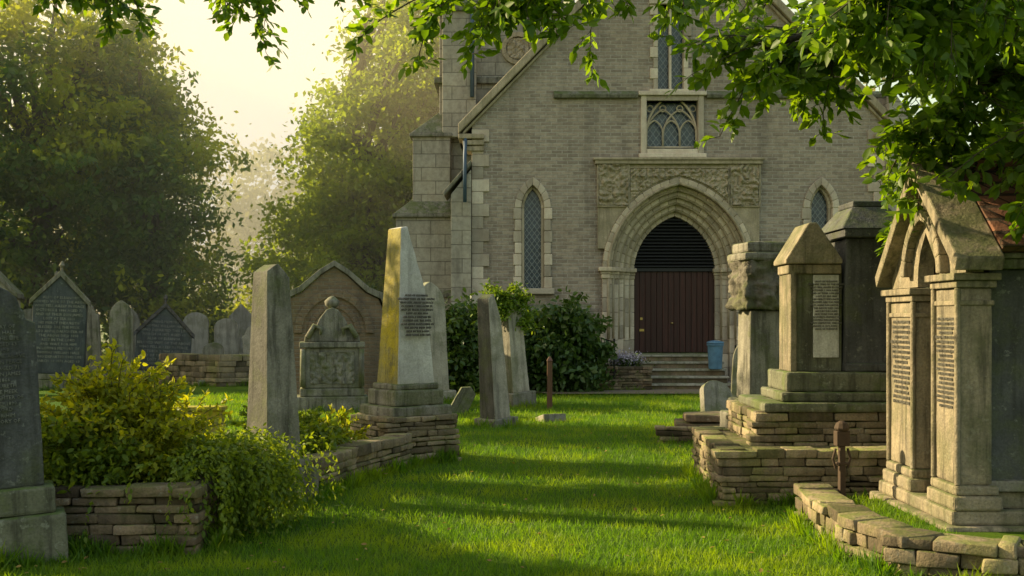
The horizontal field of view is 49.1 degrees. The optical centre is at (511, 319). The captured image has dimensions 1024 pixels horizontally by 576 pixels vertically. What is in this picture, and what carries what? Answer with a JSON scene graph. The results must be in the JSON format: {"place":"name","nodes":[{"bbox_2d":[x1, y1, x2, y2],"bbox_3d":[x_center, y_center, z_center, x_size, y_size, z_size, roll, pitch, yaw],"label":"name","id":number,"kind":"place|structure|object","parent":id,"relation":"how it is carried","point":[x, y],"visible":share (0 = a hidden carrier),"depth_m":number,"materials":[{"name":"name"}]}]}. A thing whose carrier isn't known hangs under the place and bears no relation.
{"place":"outdoors","nodes":[
{"label":"outdoors","id":0,"kind":"place"},
{"bbox_2d":[0,0,1000,319],"label":"sky","id":1,"kind":"structure","parent":0,"point":[233,77],"materials":[{"name":"white"}]},
{"bbox_2d":[0,324,1012,575],"bbox_3d":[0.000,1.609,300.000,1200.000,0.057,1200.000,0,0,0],"label":"ground","id":2,"kind":"structure","parent":0,"point":[197,391],"depth_m":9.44,"materials":[{"name":"green plant"}]},
{"bbox_2d":[0,271,23,307],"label":"gabled stone tomb","id":3,"kind":"object","parent":2,"relation":"on","point":[6,283],"visible":0.12,"depth_m":28.63,"materials":[{"name":"stone"}]},
{"bbox_2d":[0,50,35,190],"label":"yew tree","id":4,"kind":"object","parent":2,"relation":"on","point":[16,136],"visible":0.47,"depth_m":34.75,"materials":[{"name":"green plant"}]},
{"bbox_2d":[23,309,32,320],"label":"weathered headstone","id":5,"kind":"object","parent":2,"relation":"on","point":[28,313],"visible":0.04,"depth_m":33.80,"materials":[{"name":"grey stone"}]},
{"bbox_2d":[0,287,68,567],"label":"dark headstone","id":6,"kind":"object","parent":2,"relation":"on","point":[33,517],"visible":0.94,"depth_m":7.41,"materials":[{"name":"grey stone"}]},
{"bbox_2d":[29,261,90,389],"bbox_3d":[-10.501,0.143,26.014,1.508,3.024,0.808,2,-1,-16],"label":"gabled slate headstone","id":7,"kind":"object","parent":2,"relation":"on","point":[60,301],"visible":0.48,"depth_m":25.82,"materials":[{"name":"grey stone"}]},
{"bbox_2d":[86,304,107,379],"bbox_3d":[-10.953,0.577,28.591,1.110,2.157,0.408,-3,1,-10],"label":"grey headstone","id":8,"kind":"object","parent":2,"relation":"on","point":[93,331],"visible":0.27,"depth_m":28.54,"materials":[{"name":"stone"}]},
{"bbox_2d":[0,0,197,309],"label":"yew tree","id":9,"kind":"object","parent":2,"relation":"on","point":[49,183],"visible":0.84,"depth_m":35.72,"materials":[{"name":"green plant"}]},
{"bbox_2d":[109,300,133,384],"bbox_3d":[-8.999,0.602,25.800,0.757,2.106,0.407,0,0,-14],"label":"narrow headstone","id":10,"kind":"object","parent":2,"relation":"on","point":[121,326],"visible":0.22,"depth_m":25.70,"materials":[{"name":"grey stone"}]},
{"bbox_2d":[131,308,139,358],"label":"weathered headstone","id":11,"kind":"object","parent":2,"relation":"on","point":[136,319],"visible":0.06,"depth_m":35.03,"materials":[{"name":"grey stone"}]},
{"bbox_2d":[8,3,266,347],"bbox_3d":[-13.444,-5.348,38.434,9.244,14.348,8.360,0,0,0],"label":"yew tree","id":12,"kind":"object","parent":2,"relation":"on","point":[152,266],"visible":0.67,"depth_m":37.56,"materials":[{"name":"green plant"}]},
{"bbox_2d":[53,473,231,554],"bbox_3d":[-2.810,1.386,8.412,1.379,0.502,1.493,0,0,0],"label":"stone planter","id":13,"kind":"object","parent":2,"relation":"on","point":[113,516],"visible":0.4,"depth_m":7.73,"materials":[{"name":"stone"}]},
{"bbox_2d":[40,399,164,493],"bbox_3d":[-3.212,0.915,8.051,1.418,0.690,1.102,0,0,0],"label":"green shrub","id":14,"kind":"object","parent":13,"relation":"on","point":[68,470],"visible":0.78,"depth_m":7.90,"materials":[{"name":"green plant"}]},
{"bbox_2d":[39,337,233,482],"bbox_3d":[-2.959,0.698,8.466,1.695,1.144,1.483,0,0,0],"label":"golden shrub","id":15,"kind":"object","parent":13,"relation":"on","point":[143,405],"visible":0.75,"depth_m":8.22,"materials":[{"name":"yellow plant"}]},
{"bbox_2d":[134,295,194,373],"bbox_3d":[-9.643,0.474,31.018,1.908,2.365,1.510,3,-1,-18],"label":"roofed slate tomb","id":16,"kind":"object","parent":2,"relation":"on","point":[163,329],"visible":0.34,"depth_m":30.42,"materials":[{"name":"grey stone"}]},
{"bbox_2d":[0,202,382,363],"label":"understorey shrubs","id":17,"kind":"object","parent":2,"relation":"on","point":[222,312],"visible":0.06,"depth_m":39.97,"materials":[{"name":"green plant"}]},
{"bbox_2d":[0,0,386,72],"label":"overhanging lime tree","id":18,"kind":"object","parent":2,"relation":"on","point":[118,8],"visible":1,"depth_m":8.88,"materials":[{"name":"green plant"}]},
{"bbox_2d":[183,312,208,353],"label":"weathered headstone","id":19,"kind":"object","parent":2,"relation":"on","point":[197,323],"visible":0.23,"depth_m":35.95,"materials":[{"name":"stone"}]},
{"bbox_2d":[177,405,227,434],"bbox_3d":[-4.399,1.425,15.600,0.823,0.456,0.265,0,0,-6],"label":"sunlit kerb stone","id":20,"kind":"object","parent":2,"relation":"on","point":[223,408],"visible":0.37,"depth_m":15.52,"materials":[{"name":"beige stone"}]},
{"bbox_2d":[158,353,249,386],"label":"stones","id":21,"kind":"object","parent":2,"relation":"on","point":[220,370],"visible":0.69,"depth_m":27.23,"materials":[{"name":"beige stone"}]},
{"bbox_2d":[198,342,223,384],"bbox_3d":[-7.317,1.101,27.500,0.757,1.107,0.406,-2,0,-12],"label":"weathered headstone","id":22,"kind":"object","parent":2,"relation":"on","point":[213,348],"visible":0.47,"depth_m":27.41,"materials":[{"name":"grey stone"}]},
{"bbox_2d":[79,422,345,560],"bbox_3d":[-2.169,1.232,8.587,1.784,0.776,2.270,0,0,0],"label":"trailing plant","id":23,"kind":"object","parent":2,"relation":"on","point":[253,479],"visible":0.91,"depth_m":8.29,"materials":[{"name":"green plant"}]},
{"bbox_2d":[214,318,238,353],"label":"weathered headstone","id":24,"kind":"object","parent":2,"relation":"on","point":[226,333],"visible":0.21,"depth_m":32.93,"materials":[{"name":"stone"}]},
{"bbox_2d":[229,304,250,354],"bbox_3d":[-9.197,0.555,38.016,1.059,2.200,0.408,0,-1,-22],"label":"weathered headstone","id":25,"kind":"object","parent":2,"relation":"on","point":[240,315],"visible":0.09,"depth_m":37.94,"materials":[{"name":"stone"}]},
{"bbox_2d":[240,327,250,377],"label":"weathered headstone","id":26,"kind":"object","parent":2,"relation":"on","point":[246,338],"visible":0.19,"depth_m":30.41,"materials":[{"name":"stone"}]},
{"bbox_2d":[246,264,318,500],"bbox_3d":[-2.122,0.579,10.006,0.590,2.151,0.608,0,0,-38],"label":"tapered dark monument","id":27,"kind":"object","parent":2,"relation":"on","point":[272,396],"visible":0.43,"depth_m":9.87,"materials":[{"name":"grey stone"}]},
{"bbox_2d":[224,0,438,297],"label":"beech tree","id":28,"kind":"object","parent":2,"relation":"on","point":[343,209],"visible":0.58,"depth_m":39.26,"materials":[{"name":"green plant"}]},
{"bbox_2d":[297,296,367,412],"bbox_3d":[-3.150,0.615,19.600,1.240,2.070,0.700,0,0,-10],"label":"carved chest monument","id":29,"kind":"object","parent":2,"relation":"on","point":[332,362],"visible":0.98,"depth_m":19.33,"materials":[{"name":"grey stone"}]},
{"bbox_2d":[290,261,383,395],"bbox_3d":[-3.450,0.237,21.600,2.086,2.726,0.840,0,0,-12],"label":"brick gable tomb","id":30,"kind":"object","parent":2,"relation":"on","point":[359,307],"visible":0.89,"depth_m":21.28,"materials":[{"name":"brown stone"}]},
{"bbox_2d":[303,433,412,488],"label":"stones","id":31,"kind":"object","parent":2,"relation":"on","point":[357,454],"visible":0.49,"depth_m":11.27,"materials":[{"name":"beige stone"}]},
{"bbox_2d":[367,11,438,192],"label":"beech tree","id":32,"kind":"object","parent":2,"relation":"on","point":[384,63],"depth_m":41.71,"materials":[{"name":"green plant"}]},
{"bbox_2d":[350,226,460,461],"bbox_3d":[-1.240,0.279,13.058,1.076,2.717,1.018,0,0,-37],"label":"white obelisk","id":33,"kind":"object","parent":2,"relation":"on","point":[405,394],"visible":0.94,"depth_m":12.85,"materials":[{"name":"stone"}]},
{"bbox_2d":[16,408,842,575],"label":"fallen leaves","id":34,"kind":"object","parent":2,"relation":"on","point":[635,509],"visible":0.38,"depth_m":8.41,"materials":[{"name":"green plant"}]},
{"bbox_2d":[423,282,455,400],"bbox_3d":[-1.601,0.454,21.971,0.856,2.405,0.407,-3,2,-30],"label":"pale headstone","id":35,"kind":"object","parent":2,"relation":"on","point":[438,338],"visible":0.41,"depth_m":21.94,"materials":[{"name":"stone"}]},
{"bbox_2d":[451,387,475,413],"bbox_3d":[-0.858,1.425,19.416,0.319,0.597,0.120,28,-5,-9],"label":"slanted stone","id":36,"kind":"object","parent":2,"relation":"on","point":[463,399],"visible":0.65,"depth_m":19.36,"materials":[{"name":"grey stone"}]},
{"bbox_2d":[1,77,929,313],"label":"distant woodland","id":37,"kind":"object","parent":2,"relation":"on","point":[245,201],"visible":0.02,"depth_m":76.98,"materials":[{"name":"green plant"}]},
{"bbox_2d":[445,287,529,392],"bbox_3d":[-0.956,0.506,24.657,2.456,2.443,2.435,0,0,40],"label":"laurel bush","id":38,"kind":"object","parent":2,"relation":"on","point":[462,345],"visible":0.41,"depth_m":24.04,"materials":[{"name":"green plant"}]},
{"bbox_2d":[474,294,517,427],"bbox_3d":[-0.286,0.628,16.868,0.480,2.046,0.480,-5,4,-42],"label":"leaning headstone","id":39,"kind":"object","parent":2,"relation":"on","point":[494,401],"visible":0.99,"depth_m":16.75,"materials":[{"name":"stone"}]},
{"bbox_2d":[470,277,544,406],"bbox_3d":[-0.063,0.417,20.747,1.260,2.486,0.924,-6,3,-35],"label":"ivy clad headstone","id":40,"kind":"object","parent":2,"relation":"on","point":[511,301],"visible":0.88,"depth_m":20.61,"materials":[{"name":"stone"}]},
{"bbox_2d":[521,306,538,389],"bbox_3d":[0.419,0.666,25.656,2.416,2.128,1.899,0,0,0],"label":"laurel bush","id":41,"kind":"object","parent":2,"relation":"on","point":[530,376],"visible":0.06,"depth_m":25.09,"materials":[{"name":"green plant"}]},
{"bbox_2d":[547,357,552,408],"bbox_3d":[0.680,1.180,20.200,0.113,1.040,0.113,0,0,0],"label":"wooden post","id":42,"kind":"object","parent":2,"relation":"on","point":[549,382],"visible":0.8,"depth_m":20.15,"materials":[{"name":"brown wood"}]},
{"bbox_2d":[535,413,565,421],"bbox_3d":[0.619,1.594,18.001,0.382,0.137,0.404,0,-12,-20],"label":"fallen grave tablet","id":43,"kind":"object","parent":2,"relation":"on","point":[550,417],"visible":0.61,"depth_m":17.82,"materials":[{"name":"grey stone"}]},
{"bbox_2d":[523,286,622,393],"bbox_3d":[1.205,0.472,24.974,2.370,2.500,2.233,0,0,-26],"label":"laurel bush","id":44,"kind":"object","parent":2,"relation":"on","point":[574,348],"visible":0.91,"depth_m":24.45,"materials":[{"name":"green plant"}]},
{"bbox_2d":[594,380,617,389],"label":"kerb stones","id":45,"kind":"object","parent":2,"relation":"on","point":[615,386],"visible":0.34,"depth_m":25.13,"materials":[{"name":"stone"}]},
{"bbox_2d":[603,364,652,389],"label":"rubble pier","id":46,"kind":"structure","parent":2,"relation":"on","point":[641,378],"depth_m":25.20,"materials":[{"name":"stone"}]},
{"bbox_2d":[600,337,614,378],"bbox_3d":[2.150,0.960,25.550,0.041,1.280,0.805,0,0,-23],"label":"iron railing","id":47,"kind":"object","parent":46,"relation":"on","point":[613,355],"visible":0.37,"depth_m":25.19,"materials":[{"name":"black metal"}]},
{"bbox_2d":[607,355,654,372],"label":"flower leaves","id":48,"kind":"object","parent":46,"relation":"on","point":[629,364],"visible":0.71,"depth_m":25.43,"materials":[{"name":"green plant"}]},
{"bbox_3d":[2.620,1.340,25.650,0.760,0.520,0.620,0,0,0],"label":"soil fill","id":49,"kind":"object","parent":46,"relation":"in","visible":0},
{"bbox_2d":[606,347,649,365],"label":"flowers","id":50,"kind":"object","parent":49,"relation":"on","point":[623,355],"visible":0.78,"depth_m":25.53,"materials":[{"name":"purple plant"}]},
{"bbox_2d":[392,0,907,388],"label":"stone church","id":51,"kind":"structure","parent":2,"relation":"on","point":[545,172],"depth_m":27.00,"materials":[{"name":"stone"}]},
{"bbox_2d":[521,190,540,287],"bbox_3d":[0.500,-1.995,27.265,0.560,2.470,0.030,0,0,0],"label":"window glass","id":52,"kind":"structure","parent":51,"relation":"in","point":[526,205],"depth_m":27.25,"materials":[{"name":"grey glass"}]},
{"bbox_2d":[658,8,681,88],"bbox_3d":[3.825,-6.575,27.265,0.710,2.050,0.030,0,0,0],"label":"window glass","id":53,"kind":"structure","parent":51,"relation":"in","point":[660,48],"depth_m":27.25,"materials":[{"name":"grey glass"}]},
{"bbox_2d":[647,103,695,145],"bbox_3d":[3.860,-4.700,27.285,1.300,1.160,0.030,0,0,0],"label":"window glass","id":54,"kind":"structure","parent":51,"relation":"in","point":[671,105],"depth_m":27.27,"materials":[{"name":"grey glass"}]},
{"bbox_2d":[638,91,706,156],"bbox_3d":[3.860,-4.700,27.125,1.640,1.600,0.550,0,0,0],"label":"square window frame","id":55,"kind":"structure","parent":51,"relation":"in","point":[646,96],"depth_m":26.93,"materials":[{"name":"stone"}]},
{"bbox_2d":[707,340,723,368],"bbox_3d":[4.700,0.800,25.900,0.410,0.660,0.410,0,0,0],"label":"blue bin","id":56,"kind":"object","parent":51,"relation":"on","point":[715,352],"visible":1,"depth_m":25.76,"materials":[{"name":"plastic"}]},
{"bbox_2d":[811,190,826,227],"bbox_3d":[7.450,-1.995,27.265,0.560,2.470,0.030,0,0,0],"label":"window glass","id":57,"kind":"structure","parent":51,"relation":"in","point":[817,198],"depth_m":27.25,"materials":[{"name":"grey glass"}]},
{"bbox_2d":[344,0,1023,255],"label":"overhanging tree","id":58,"kind":"object","parent":2,"relation":"on","point":[945,52],"visible":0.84,"depth_m":7.95,"materials":[{"name":"green plant"}]},
{"bbox_2d":[654,425,719,443],"bbox_3d":[2.513,1.507,14.548,1.319,0.256,0.238,0,0,6],"label":"rubble edge","id":59,"kind":"object","parent":2,"relation":"on","point":[684,433],"visible":0.3,"depth_m":14.50,"materials":[{"name":"grey stone"}]},
{"bbox_2d":[674,411,719,436],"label":"slabs","id":60,"kind":"structure","parent":2,"relation":"on","point":[707,418],"depth_m":14.76,"materials":[{"name":"grey stone"}]},
{"bbox_2d":[700,380,731,411],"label":"slab","id":61,"kind":"structure","parent":2,"relation":"on","point":[715,395],"depth_m":16.75,"materials":[{"name":"grey stone"}]},
{"bbox_2d":[731,346,737,396],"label":"weathered headstone","id":62,"kind":"object","parent":2,"relation":"on","point":[734,375],"visible":0.06,"depth_m":18.96,"materials":[{"name":"grey stone"}]},
{"bbox_2d":[690,201,894,505],"bbox_3d":[2.850,0.258,10.697,2.217,2.756,2.185,0,0,0],"label":"pedestal tomb","id":63,"kind":"object","parent":2,"relation":"on","point":[776,436],"visible":0.72,"depth_m":10.34,"materials":[{"name":"grey stone"}]},
{"bbox_2d":[720,241,785,426],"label":"pillar","id":64,"kind":"structure","parent":63,"relation":"on","point":[758,344],"depth_m":13.77,"materials":[{"name":"grey stone"}]},
{"bbox_2d":[725,259,779,310],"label":"carved block","id":65,"kind":"structure","parent":64,"relation":"on","point":[753,284],"depth_m":13.70,"materials":[{"name":"stone"}]},
{"bbox_2d":[832,421,851,495],"bbox_3d":[2.620,1.200,8.900,0.121,0.800,0.132,0,0,38],"label":"iron grave marker","id":66,"kind":"object","parent":2,"relation":"on","point":[841,436],"visible":0.94,"depth_m":8.88,"materials":[{"name":"brown metal"}]},
{"bbox_2d":[793,483,1023,575],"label":"kerb stones","id":67,"kind":"object","parent":2,"relation":"on","point":[861,527],"visible":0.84,"depth_m":6.88,"materials":[{"name":"beige stone"}]},
{"bbox_2d":[869,158,1023,531],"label":"canopied tomb","id":68,"kind":"object","parent":2,"relation":"on","point":[955,396],"visible":0.94,"depth_m":7.76,"materials":[{"name":"stone"}]},
{"bbox_2d":[534,386,730,393],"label":"gravel path","id":69,"kind":"structure","parent":0,"point":[671,391],"depth_m":24.59,"materials":[{"name":"grey gravel"}]},
{"bbox_2d":[853,499,1023,538],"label":"plot soil","id":70,"kind":"structure","parent":0,"point":[993,534],"depth_m":7.54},
{"label":"plot soil","id":71,"kind":"structure","parent":0,"visible":0},
{"bbox_2d":[228,399,357,455],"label":"plot plants","id":72,"kind":"object","parent":71,"relation":"on","point":[309,424],"visible":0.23,"depth_m":11.10,"materials":[{"name":"green plant"}]},
{"bbox_2d":[318,403,371,444],"bbox_3d":[-1.984,1.142,11.932,0.996,0.509,0.823,0,0,28],"label":"shrub","id":73,"kind":"object","parent":71,"relation":"on","point":[345,422],"visible":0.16,"depth_m":11.86,"materials":[{"name":"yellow plant"}]}
]}

